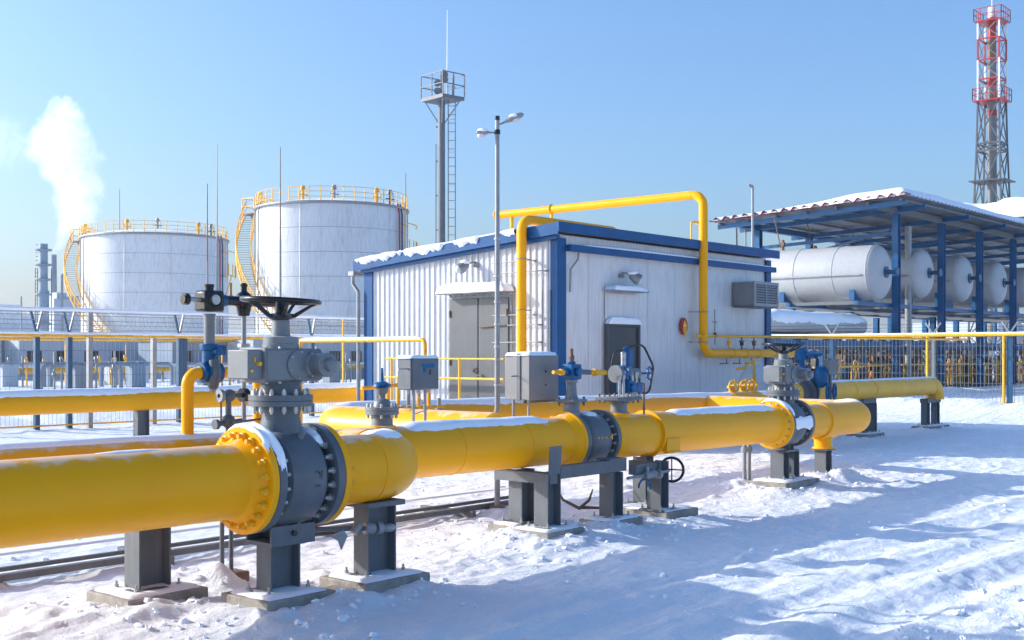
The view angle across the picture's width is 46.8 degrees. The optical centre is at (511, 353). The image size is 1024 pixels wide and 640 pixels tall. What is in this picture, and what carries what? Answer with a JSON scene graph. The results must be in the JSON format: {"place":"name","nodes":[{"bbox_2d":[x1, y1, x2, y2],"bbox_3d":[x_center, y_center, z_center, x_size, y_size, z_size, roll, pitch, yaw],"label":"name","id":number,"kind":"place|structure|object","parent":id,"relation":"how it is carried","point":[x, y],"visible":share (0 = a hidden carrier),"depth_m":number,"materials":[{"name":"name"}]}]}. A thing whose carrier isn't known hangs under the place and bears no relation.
{"place":"outdoors","nodes":[
{"label":"outdoors","id":0,"kind":"place"},
{"bbox_2d":[0,304,36,324],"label":"block","id":1,"kind":"structure","parent":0,"point":[12,316],"depth_m":688.38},
{"bbox_2d":[35,243,51,330],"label":"process column","id":2,"kind":"structure","parent":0,"point":[43,294],"depth_m":149.53,"materials":[{"name":"grey metal"}]},
{"bbox_2d":[420,10,464,243],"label":"floodlight tower","id":3,"kind":"structure","parent":0,"point":[441,99],"depth_m":61.85,"materials":[{"name":"grey metal"}]},
{"bbox_2d":[0,375,1023,639],"bbox_3d":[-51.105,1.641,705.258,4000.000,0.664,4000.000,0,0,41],"label":"ground","id":4,"kind":"structure","parent":0,"point":[830,573],"depth_m":10.81,"materials":[{"name":"white snow"}]},
{"bbox_2d":[1,356,49,386],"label":"distant equipment","id":5,"kind":"object","parent":4,"relation":"on","point":[13,374],"visible":0.7,"depth_m":57.87,"materials":[{"name":"metal"}]},
{"bbox_2d":[51,254,56,292],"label":"steam vent","id":6,"kind":"object","parent":4,"relation":"on","point":[54,271],"visible":0.34,"depth_m":167.65,"materials":[{"name":"grey metal"}]},
{"bbox_2d":[49,292,79,331],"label":"distant plant","id":7,"kind":"object","parent":4,"relation":"on","point":[56,300],"visible":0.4,"depth_m":153.36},
{"bbox_2d":[40,352,122,388],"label":"distant equipment","id":8,"kind":"object","parent":4,"relation":"on","point":[79,374],"visible":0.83,"depth_m":54.63,"materials":[{"name":"metal"}]},
{"bbox_2d":[4,331,201,379],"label":"shed","id":9,"kind":"structure","parent":4,"relation":"on","point":[25,351],"depth_m":78.76,"materials":[{"name":"white metal"}]},
{"bbox_2d":[84,354,148,384],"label":"distant equipment","id":10,"kind":"object","parent":4,"relation":"on","point":[107,377],"visible":0.42,"depth_m":65.72,"materials":[{"name":"grey paint"}]},
{"bbox_2d":[1,337,234,383],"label":"distant pipe","id":11,"kind":"object","parent":4,"relation":"on","point":[104,339],"visible":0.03,"depth_m":71.84,"materials":[{"name":"metal"}]},
{"bbox_2d":[99,351,173,387],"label":"distant equipment","id":12,"kind":"object","parent":4,"relation":"on","point":[139,376],"visible":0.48,"depth_m":59.69,"materials":[{"name":"metal"}]},
{"bbox_2d":[133,410,148,435],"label":"pipe support","id":13,"kind":"object","parent":4,"relation":"on","point":[140,423],"visible":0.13,"depth_m":23.57,"materials":[{"name":"grey metal"}]},
{"bbox_2d":[0,382,363,415],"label":"background pipe","id":14,"kind":"object","parent":13,"relation":"on","point":[47,401],"visible":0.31,"depth_m":23.06,"materials":[{"name":"yellow metal"}]},
{"bbox_2d":[87,579,207,606],"bbox_3d":[-2.740,1.920,8.909,0.580,0.360,0.680,0,0,41],"label":"concrete footing","id":15,"kind":"object","parent":4,"relation":"on","point":[111,595],"visible":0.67,"depth_m":8.76,"materials":[{"name":"white"}]},
{"bbox_2d":[114,527,180,592],"bbox_3d":[-2.770,1.456,8.935,0.400,0.622,0.410,0,0,41],"label":"pipe support","id":16,"kind":"object","parent":15,"relation":"on","point":[147,557],"visible":0.62,"depth_m":8.89,"materials":[{"name":"grey metal"}]},
{"bbox_2d":[63,218,235,333],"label":"storage tank","id":17,"kind":"object","parent":4,"relation":"on","point":[155,269],"visible":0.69,"depth_m":117.51,"materials":[{"name":"white metal"}]},
{"bbox_2d":[0,306,363,429],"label":"fence","id":18,"kind":"object","parent":4,"relation":"on","point":[36,334],"visible":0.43,"depth_m":28.07,"materials":[{"name":"grey metal"}]},
{"bbox_2d":[138,342,226,379],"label":"shed","id":19,"kind":"structure","parent":4,"relation":"on","point":[165,356],"depth_m":77.70,"materials":[{"name":"white metal"}]},
{"bbox_2d":[19,362,363,380],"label":"distant pipe","id":20,"kind":"object","parent":4,"relation":"on","point":[162,369],"visible":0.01,"depth_m":70.63,"materials":[{"name":"yellow metal"}]},
{"bbox_2d":[216,159,217,333],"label":"lightning rod","id":21,"kind":"object","parent":4,"relation":"on","point":[216,238],"visible":0.63,"depth_m":89.95,"materials":[{"name":"metal"}]},
{"bbox_2d":[220,522,248,580],"bbox_3d":[-2.329,1.540,9.766,0.200,0.820,0.260,0,0,41],"label":"instrument stand","id":22,"kind":"object","parent":4,"relation":"on","point":[242,574],"visible":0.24,"depth_m":9.76,"materials":[{"name":"grey metal"}]},
{"bbox_2d":[0,486,508,581],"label":"cable conduits","id":23,"kind":"object","parent":4,"relation":"on","point":[469,511],"visible":0.48,"depth_m":10.99,"materials":[{"name":"grey metal"}]},
{"bbox_2d":[221,583,334,610],"bbox_3d":[-1.718,1.911,8.714,0.560,0.377,0.620,0,0,41],"label":"concrete footing","id":24,"kind":"object","parent":4,"relation":"on","point":[291,596],"visible":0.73,"depth_m":8.54,"materials":[{"name":"white"}]},
{"bbox_2d":[246,544,310,593],"bbox_3d":[-1.718,1.571,8.714,0.290,0.352,0.410,0,0,41],"label":"pipe support","id":25,"kind":"object","parent":24,"relation":"on","point":[277,567],"visible":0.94,"depth_m":8.70,"materials":[{"name":"grey metal"}]},
{"bbox_2d":[228,296,346,547],"bbox_3d":[-1.729,0.488,8.701,0.770,1.814,0.696,0,0,41],"label":"ball valve","id":26,"kind":"object","parent":25,"relation":"on","point":[279,366],"visible":0.84,"depth_m":8.59,"materials":[{"name":"grey paint"}]},
{"bbox_2d":[0,423,279,548],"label":"gas pipe","id":27,"kind":"object","parent":26,"relation":"attached to","point":[230,479],"visible":1,"depth_m":7.62,"materials":[{"name":"yellow metal"}]},
{"bbox_2d":[315,521,395,549],"bbox_3d":[-1.314,1.401,9.181,0.899,0.219,0.209,0,0,-34],"label":"drain line","id":28,"kind":"object","parent":26,"relation":"attached to","point":[338,534],"visible":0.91,"depth_m":9.16,"materials":[{"name":"grey metal"}]},
{"bbox_2d":[279,147,281,296],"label":"lightning rod","id":29,"kind":"object","parent":4,"relation":"on","point":[280,291],"visible":0.63,"depth_m":91.93,"materials":[{"name":"metal"}]},
{"bbox_2d":[227,334,363,378],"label":"shed","id":30,"kind":"structure","parent":4,"relation":"on","point":[327,348],"depth_m":83.25,"materials":[{"name":"white metal"}]},
{"bbox_2d":[235,185,417,334],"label":"storage tank","id":31,"kind":"object","parent":4,"relation":"on","point":[326,243],"visible":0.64,"depth_m":94.24,"materials":[{"name":"white metal"}]},
{"bbox_2d":[304,353,360,382],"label":"distant equipment","id":32,"kind":"object","parent":4,"relation":"on","point":[336,376],"visible":0.4,"depth_m":67.87,"materials":[{"name":"metal"}]},
{"bbox_2d":[299,336,426,422],"bbox_3d":[-3.194,0.700,24.844,3.949,2.099,0.109,0,0,41],"label":"snowy gas rail","id":33,"kind":"object","parent":4,"relation":"on","point":[363,339],"visible":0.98,"depth_m":24.78,"materials":[{"name":"metal"}]},
{"bbox_2d":[319,567,429,592],"bbox_3d":[-1.092,1.916,9.438,0.550,0.368,0.700,0,0,41],"label":"concrete footing","id":34,"kind":"object","parent":4,"relation":"on","point":[381,581],"visible":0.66,"depth_m":9.25,"materials":[{"name":"white"}]},
{"bbox_2d":[344,497,404,576],"bbox_3d":[-1.092,1.463,9.438,0.290,0.588,0.440,0,0,41],"label":"pipe support","id":35,"kind":"object","parent":34,"relation":"on","point":[374,552],"visible":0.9,"depth_m":9.41,"materials":[{"name":"grey metal"}]},
{"bbox_2d":[313,422,417,523],"bbox_3d":[-1.234,0.910,9.594,1.188,0.770,1.315,0,0,41],"label":"pipe bend","id":36,"kind":"object","parent":35,"relation":"on","point":[381,463],"visible":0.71,"depth_m":9.18,"materials":[{"name":"yellow paint"}]},
{"bbox_2d":[385,358,503,399],"bbox_3d":[-1.355,0.919,22.855,3.178,1.662,0.049,0,0,41],"label":"yellow railing","id":37,"kind":"object","parent":4,"relation":"on","point":[459,378],"visible":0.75,"depth_m":22.53,"materials":[{"name":"metal"}]},
{"bbox_2d":[476,112,523,508],"bbox_3d":[-0.135,-0.499,14.005,0.569,4.699,0.226,0,0,-14],"label":"lamp post","id":38,"kind":"object","parent":4,"relation":"on","point":[481,133],"visible":0.98,"depth_m":13.97,"materials":[{"name":"metal"}]},
{"bbox_2d":[488,519,533,529],"bbox_3d":[0.072,1.923,12.420,0.400,0.354,0.550,0,0,41],"label":"concrete footing","id":39,"kind":"object","parent":4,"relation":"on","point":[497,525],"visible":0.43,"depth_m":12.27,"materials":[{"name":"white"}]},
{"bbox_2d":[494,446,567,528],"bbox_3d":[0.211,1.354,12.229,0.820,0.827,0.498,0,0,41],"label":"pipe support","id":40,"kind":"object","parent":39,"relation":"on","point":[534,497],"visible":0.99,"depth_m":12.05,"materials":[{"name":"grey metal"}]},
{"bbox_2d":[0,411,588,477],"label":"header pipe","id":41,"kind":"object","parent":40,"relation":"on","point":[451,447],"visible":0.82,"depth_m":11.37,"materials":[{"name":"yellow metal"}]},
{"bbox_2d":[181,366,260,434],"bbox_3d":[-2.323,0.407,9.544,0.106,0.610,0.786,0,0,41],"label":"bypass pipe","id":42,"kind":"object","parent":41,"relation":"attached to","point":[191,376],"visible":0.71,"depth_m":9.26,"materials":[{"name":"yellow metal"}]},
{"bbox_2d":[180,284,274,391],"bbox_3d":[-2.267,-0.119,9.570,0.220,0.862,0.879,0,0,41],"label":"plug valve","id":43,"kind":"object","parent":42,"relation":"attached to","point":[209,298],"visible":0.99,"depth_m":9.38,"materials":[{"name":"blue paint"}]},
{"bbox_2d":[236,283,252,419],"bbox_3d":[-2.195,-0.013,9.692,0.151,1.125,0.153,0,0,41],"label":"spindle joint","id":44,"kind":"object","parent":43,"relation":"attached to","point":[243,310],"visible":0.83,"depth_m":9.67,"materials":[{"name":"black metal"}]},
{"bbox_2d":[211,388,260,430],"bbox_3d":[-2.059,0.513,9.392,0.698,0.474,0.136,0,0,-42],"label":"needle valve","id":45,"kind":"object","parent":41,"relation":"attached to","point":[228,420],"visible":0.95,"depth_m":9.21,"materials":[{"name":"grey paint"}]},
{"bbox_2d":[365,368,398,428],"bbox_3d":[-1.191,0.424,10.853,0.310,0.580,0.310,0,0,41],"label":"gate valve","id":46,"kind":"object","parent":41,"relation":"on","point":[381,411],"visible":0.96,"depth_m":10.78,"materials":[{"name":"grey paint"}]},
{"bbox_2d":[397,355,438,420],"bbox_3d":[-0.951,0.373,11.518,0.230,0.716,0.531,0,0,41],"label":"meter box","id":47,"kind":"object","parent":41,"relation":"attached to","point":[417,373],"visible":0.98,"depth_m":11.45,"materials":[{"name":"grey paint"}]},
{"bbox_2d":[412,359,438,388],"bbox_3d":[-0.838,0.198,11.493,0.014,0.291,0.356,0,0,41],"label":"door","id":48,"kind":"structure","parent":47,"relation":"in","point":[425,372],"depth_m":11.49,"materials":[{"name":"grey paint"}]},
{"bbox_2d":[552,349,621,461],"bbox_3d":[0.751,0.606,13.098,0.630,1.315,0.940,0,0,41],"label":"ball valve","id":49,"kind":"object","parent":41,"relation":"attached to","point":[604,433],"visible":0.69,"depth_m":12.95,"materials":[{"name":"grey paint"}]},
{"bbox_2d":[9,426,1023,639],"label":"snow clods","id":50,"kind":"object","parent":4,"relation":"on","point":[345,617],"visible":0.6,"depth_m":9.35,"materials":[{"name":"white snow"}]},
{"bbox_2d":[516,523,584,538],"bbox_3d":[0.359,1.920,12.003,0.500,0.360,0.600,0,0,41],"label":"concrete footing","id":51,"kind":"object","parent":4,"relation":"on","point":[558,530],"visible":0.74,"depth_m":11.84,"materials":[{"name":"white"}]},
{"bbox_2d":[318,391,800,428],"bbox_3d":[2.434,0.927,17.673,3.040,0.680,11.988,0,0,41],"label":"pipe","id":52,"kind":"object","parent":4,"relation":"on","point":[347,415],"visible":0.4,"depth_m":16.08,"materials":[{"name":"yellow metal"}]},
{"bbox_2d":[360,377,444,409],"bbox_3d":[-1.264,0.863,13.652,0.117,1.174,1.325,0,0,41],"label":"impulse manifold","id":53,"kind":"object","parent":52,"relation":"attached to","point":[438,406],"visible":0.2,"depth_m":13.72,"materials":[{"name":"metal"}]},
{"bbox_2d":[505,351,557,416],"bbox_3d":[0.191,0.361,13.181,0.400,0.767,0.650,0,0,41],"label":"junction box","id":54,"kind":"object","parent":52,"relation":"attached to","point":[530,377],"visible":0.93,"depth_m":13.05,"materials":[{"name":"paint"}]},
{"bbox_2d":[531,356,557,398],"bbox_3d":[0.364,0.265,13.091,0.021,0.476,0.476,0,0,41],"label":"door","id":55,"kind":"structure","parent":54,"relation":"in","point":[544,384],"depth_m":13.09,"materials":[{"name":"paint"}]},
{"bbox_2d":[348,221,779,400],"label":"building","id":56,"kind":"structure","parent":4,"relation":"on","point":[601,312],"depth_m":25.00,"materials":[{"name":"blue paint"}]},
{"bbox_2d":[449,298,477,398],"bbox_3d":[-1.001,0.240,24.551,0.806,2.740,0.029,0,0,41],"label":"door leaf","id":57,"kind":"structure","parent":56,"relation":"in","point":[463,321],"depth_m":24.52,"materials":[{"name":"grey paint"}]},
{"bbox_2d":[479,297,508,397],"bbox_3d":[-0.373,0.240,24.008,0.806,2.740,0.029,0,0,41],"label":"door leaf","id":58,"kind":"structure","parent":56,"relation":"in","point":[486,305],"depth_m":24.04,"materials":[{"name":"grey paint"}]},
{"bbox_2d":[492,260,550,351],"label":"wall conduits","id":59,"kind":"object","parent":56,"relation":"attached to","point":[531,314],"depth_m":23.24,"materials":[{"name":"metal"}]},
{"bbox_2d":[548,204,553,217],"bbox_3d":[0.988,-2.857,29.488,0.080,1.715,0.400,0,0,41],"label":"pipe stand","id":60,"kind":"object","parent":56,"relation":"on","point":[551,214],"visible":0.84,"depth_m":29.44,"materials":[{"name":"yellow paint"}]},
{"bbox_2d":[493,190,794,357],"bbox_3d":[3.140,-1.802,28.511,7.712,3.836,3.722,0,0,7],"label":"overhead pipe","id":61,"kind":"object","parent":60,"relation":"on","point":[703,311],"visible":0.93,"depth_m":27.20,"materials":[{"name":"yellow metal"}]},
{"bbox_2d":[695,309,966,363],"bbox_3d":[9.457,-0.375,32.510,0.117,1.250,16.449,0,0,41],"label":"thin gas line","id":62,"kind":"object","parent":61,"relation":"attached to","point":[728,341],"visible":0.96,"depth_m":29.29,"materials":[{"name":"yellow paint"}]},
{"bbox_2d":[516,215,615,351],"bbox_3d":[1.229,-1.142,24.390,0.228,3.184,3.412,0,0,41],"label":"riser pipe","id":63,"kind":"object","parent":56,"relation":"attached to","point":[521,258],"visible":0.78,"depth_m":23.11,"materials":[{"name":"yellow metal"}]},
{"bbox_2d":[604,317,642,394],"bbox_3d":[2.321,0.443,24.572,0.144,2.414,1.224,0,0,41],"label":"side door","id":64,"kind":"structure","parent":56,"relation":"in","point":[619,332],"depth_m":24.44,"materials":[{"name":"grey metal"}]},
{"bbox_2d":[618,271,642,284],"bbox_3d":[2.464,-1.564,24.606,0.524,0.307,0.239,0,0,8],"label":"wall lamp","id":65,"kind":"object","parent":56,"relation":"attached to","point":[635,278],"visible":1,"depth_m":24.52,"materials":[{"name":"metal"}]},
{"bbox_2d":[733,281,778,308],"bbox_3d":[5.815,-1.392,28.259,0.595,0.624,1.215,0,0,41],"label":"louvre unit","id":66,"kind":"object","parent":56,"relation":"attached to","point":[755,295],"visible":1,"depth_m":27.91,"materials":[{"name":"paint"}]},
{"bbox_2d":[579,514,642,524],"bbox_3d":[1.071,1.923,12.780,0.420,0.353,0.620,0,0,41],"label":"concrete footing","id":67,"kind":"object","parent":4,"relation":"on","point":[633,519],"visible":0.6,"depth_m":12.68,"materials":[{"name":"white"}]},
{"bbox_2d":[560,457,629,518],"bbox_3d":[0.828,1.451,12.499,0.300,0.642,1.143,0,0,41],"label":"pipe support","id":68,"kind":"object","parent":67,"relation":"on","point":[607,469],"visible":0.99,"depth_m":12.70,"materials":[{"name":"grey metal"}]},
{"bbox_2d":[623,502,697,518],"bbox_3d":[1.630,1.922,13.625,0.800,0.357,0.650,0,0,41],"label":"concrete footing","id":69,"kind":"object","parent":4,"relation":"on","point":[680,511],"visible":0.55,"depth_m":13.40,"materials":[{"name":"white"}]},
{"bbox_2d":[625,456,676,511],"bbox_3d":[1.591,1.491,13.549,0.560,0.552,1.202,0,0,3],"label":"pipe support","id":70,"kind":"object","parent":69,"relation":"on","point":[655,498],"visible":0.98,"depth_m":13.37,"materials":[{"name":"grey metal"}]},
{"bbox_2d":[626,456,684,488],"bbox_3d":[1.550,1.335,13.135,0.285,0.332,0.925,0,0,41],"label":"drain valve","id":71,"kind":"object","parent":70,"relation":"attached to","point":[647,474],"visible":0.98,"depth_m":13.19,"materials":[{"name":"metal"}]},
{"bbox_2d":[741,445,752,480],"bbox_3d":[3.343,1.490,16.859,0.100,0.720,0.225,0,0,41],"label":"drain standpipe","id":72,"kind":"object","parent":4,"relation":"on","point":[748,449],"visible":0.66,"depth_m":16.81,"materials":[{"name":"metal"}]},
{"bbox_2d":[748,184,753,246],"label":"thin mast","id":73,"kind":"object","parent":4,"relation":"on","point":[752,214],"visible":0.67,"depth_m":51.95,"materials":[{"name":"metal"}]},
{"bbox_2d":[739,365,772,390],"bbox_3d":[5.409,0.630,26.127,0.665,0.756,1.081,0,0,41],"label":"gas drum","id":74,"kind":"object","parent":4,"relation":"on","point":[747,373],"visible":0.38,"depth_m":25.77,"materials":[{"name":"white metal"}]},
{"bbox_2d":[748,475,819,488],"bbox_3d":[3.827,1.920,16.654,0.600,0.359,1.000,0,0,41],"label":"concrete footing","id":75,"kind":"object","parent":4,"relation":"on","point":[797,482],"visible":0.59,"depth_m":16.37,"materials":[{"name":"white"}]},
{"bbox_2d":[765,451,803,479],"bbox_3d":[3.835,1.572,16.634,0.320,0.390,0.610,0,0,41],"label":"pipe support","id":76,"kind":"object","parent":75,"relation":"on","point":[783,465],"visible":0.96,"depth_m":16.52,"materials":[{"name":"grey metal"}]},
{"bbox_2d":[761,343,814,452],"bbox_3d":[3.811,0.614,16.618,0.693,1.524,0.658,0,0,41],"label":"ball valve","id":77,"kind":"object","parent":76,"relation":"on","point":[783,374],"visible":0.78,"depth_m":16.50,"materials":[{"name":"grey paint"}]},
{"bbox_2d":[600,398,794,456],"bbox_3d":[2.302,0.972,14.892,0.670,0.698,4.028,0,0,41],"label":"header pipe","id":78,"kind":"object","parent":77,"relation":"attached to","point":[769,423],"visible":0.76,"depth_m":14.71,"materials":[{"name":"yellow metal"}]},
{"bbox_2d":[595,344,653,417],"bbox_3d":[1.345,0.322,13.731,0.410,0.865,0.741,0,0,41],"label":"valve actuator","id":79,"kind":"object","parent":78,"relation":"on","point":[625,375],"visible":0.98,"depth_m":13.57,"materials":[{"name":"grey paint"}]},
{"bbox_2d":[771,338,868,379],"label":"process skid","id":80,"kind":"object","parent":4,"relation":"on","point":[837,376],"visible":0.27,"depth_m":50.87,"materials":[{"name":"metal"}]},
{"bbox_2d":[805,350,836,399],"bbox_3d":[6.205,0.840,23.861,0.610,1.820,0.680,0,0,41],"label":"valve","id":81,"kind":"object","parent":4,"relation":"on","point":[822,377],"visible":0.95,"depth_m":23.62,"materials":[{"name":"blue metal"}]},
{"bbox_2d":[781,338,891,379],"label":"process skid","id":82,"kind":"object","parent":4,"relation":"on","point":[852,362],"visible":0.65,"depth_m":55.59,"materials":[{"name":"yellow metal"}]},
{"bbox_2d":[846,431,883,437],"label":"concrete footing","id":83,"kind":"object","parent":4,"relation":"on","point":[869,434],"visible":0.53,"depth_m":25.86,"materials":[{"name":"white concrete"}]},
{"bbox_2d":[859,398,879,432],"bbox_3d":[7.849,1.383,26.136,0.280,0.767,0.760,0,0,41],"label":"pipe support","id":84,"kind":"object","parent":83,"relation":"on","point":[871,404],"visible":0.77,"depth_m":26.23,"materials":[{"name":"grey metal"}]},
{"bbox_2d":[709,187,1023,386],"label":"steel canopy","id":85,"kind":"object","parent":4,"relation":"on","point":[895,221],"visible":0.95,"depth_m":59.79,"materials":[{"name":"blue metal"}]},
{"bbox_2d":[808,337,950,386],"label":"process skid","id":86,"kind":"object","parent":4,"relation":"on","point":[838,354],"visible":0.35,"depth_m":60.17,"materials":[{"name":"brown metal"}]},
{"bbox_2d":[771,321,1023,402],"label":"fence","id":87,"kind":"object","parent":4,"relation":"on","point":[931,357],"visible":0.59,"depth_m":39.44,"materials":[{"name":"yellow metal"}]},
{"bbox_2d":[771,309,1023,378],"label":"tank","id":88,"kind":"object","parent":4,"relation":"on","point":[812,322],"visible":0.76,"depth_m":51.99,"materials":[{"name":"white metal"}]},
{"bbox_2d":[775,301,1023,366],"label":"tank platform","id":89,"kind":"structure","parent":4,"relation":"on","point":[871,309],"depth_m":63.29,"materials":[{"name":"blue paint"}]},
{"bbox_2d":[766,217,899,302],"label":"horizontal tank","id":90,"kind":"object","parent":89,"relation":"on","point":[850,273],"visible":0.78,"depth_m":54.18,"materials":[{"name":"white metal"}]},
{"bbox_2d":[807,224,941,304],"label":"horizontal tank","id":91,"kind":"object","parent":89,"relation":"on","point":[918,272],"visible":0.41,"depth_m":57.26,"materials":[{"name":"white metal"}]},
{"bbox_2d":[853,233,981,307],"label":"horizontal tank","id":92,"kind":"object","parent":89,"relation":"on","point":[960,277],"visible":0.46,"depth_m":61.46,"materials":[{"name":"white metal"}]},
{"bbox_2d":[913,262,1015,310],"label":"horizontal tank","id":93,"kind":"object","parent":89,"relation":"on","point":[996,282],"visible":0.4,"depth_m":65.47,"materials":[{"name":"white metal"}]},
{"bbox_2d":[928,248,1023,312],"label":"horizontal tank","id":94,"kind":"object","parent":89,"relation":"on","point":[1004,303],"visible":0.16,"depth_m":69.74,"materials":[{"name":"white metal"}]},
{"bbox_2d":[870,339,987,387],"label":"process skid","id":95,"kind":"object","parent":4,"relation":"on","point":[948,367],"visible":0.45,"depth_m":63.56,"materials":[{"name":"metal"}]},
{"bbox_2d":[911,423,948,428],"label":"concrete footing","id":96,"kind":"object","parent":4,"relation":"on","point":[931,426],"visible":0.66,"depth_m":28.63,"materials":[{"name":"white"}]},
{"bbox_2d":[918,398,942,425],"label":"pipe support","id":97,"kind":"object","parent":96,"relation":"on","point":[925,410],"visible":0.95,"depth_m":28.78,"materials":[{"name":"grey metal"}]},
{"bbox_2d":[770,376,943,399],"bbox_3d":[7.874,0.846,26.226,0.452,0.569,8.219,0,0,41],"label":"branch pipe","id":98,"kind":"object","parent":97,"relation":"on","point":[927,386],"visible":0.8,"depth_m":26.57,"materials":[{"name":"yellow metal"}]},
{"bbox_2d":[794,342,819,398],"bbox_3d":[5.899,0.455,23.942,0.680,1.370,0.810,0,0,41],"label":"pressure regulator","id":99,"kind":"object","parent":98,"relation":"attached to","point":[811,389],"visible":0.5,"depth_m":23.73,"materials":[{"name":"blue paint"}]},
{"bbox_2d":[912,339,1021,385],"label":"process skid","id":100,"kind":"object","parent":4,"relation":"on","point":[986,368],"visible":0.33,"depth_m":67.43,"materials":[{"name":"metal"}]},
{"bbox_2d":[946,340,1023,383],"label":"process skid","id":101,"kind":"object","parent":4,"relation":"on","point":[1020,365],"visible":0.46,"depth_m":71.85,"materials":[{"name":"metal"}]},
{"bbox_2d":[967,0,1015,357],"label":"lattice chimney","id":102,"kind":"object","parent":4,"relation":"on","point":[991,22],"visible":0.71,"depth_m":119.64,"materials":[{"name":"metal"}]},
{"bbox_2d":[965,197,1023,373],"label":"canopy","id":103,"kind":"object","parent":4,"relation":"on","point":[1012,206],"visible":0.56,"depth_m":90.38,"materials":[{"name":"grey metal"}]},
{"bbox_2d":[0,0,1023,340],"label":"sky","id":104,"kind":"structure","parent":0,"point":[799,102],"materials":[{"name":"blue"}]},
{"bbox_2d":[913,313,1023,356],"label":"block","id":105,"kind":"structure","parent":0,"point":[949,327],"depth_m":278.04,"materials":[{"name":"white"}]},
{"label":"concrete footing","id":106,"kind":"object","parent":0,"visible":0},
{"bbox_2d":[810,449,835,472],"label":"pipe support","id":107,"kind":"object","parent":106,"relation":"on","point":[822,460],"visible":0.73,"depth_m":17.52,"materials":[{"name":"grey metal"}]},
{"bbox_2d":[706,395,870,448],"bbox_3d":[3.868,1.033,18.702,3.287,0.764,2.581,0,0,41],"label":"header end","id":108,"kind":"object","parent":107,"relation":"on","point":[834,418],"visible":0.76,"depth_m":17.70,"materials":[{"name":"yellow paint"}]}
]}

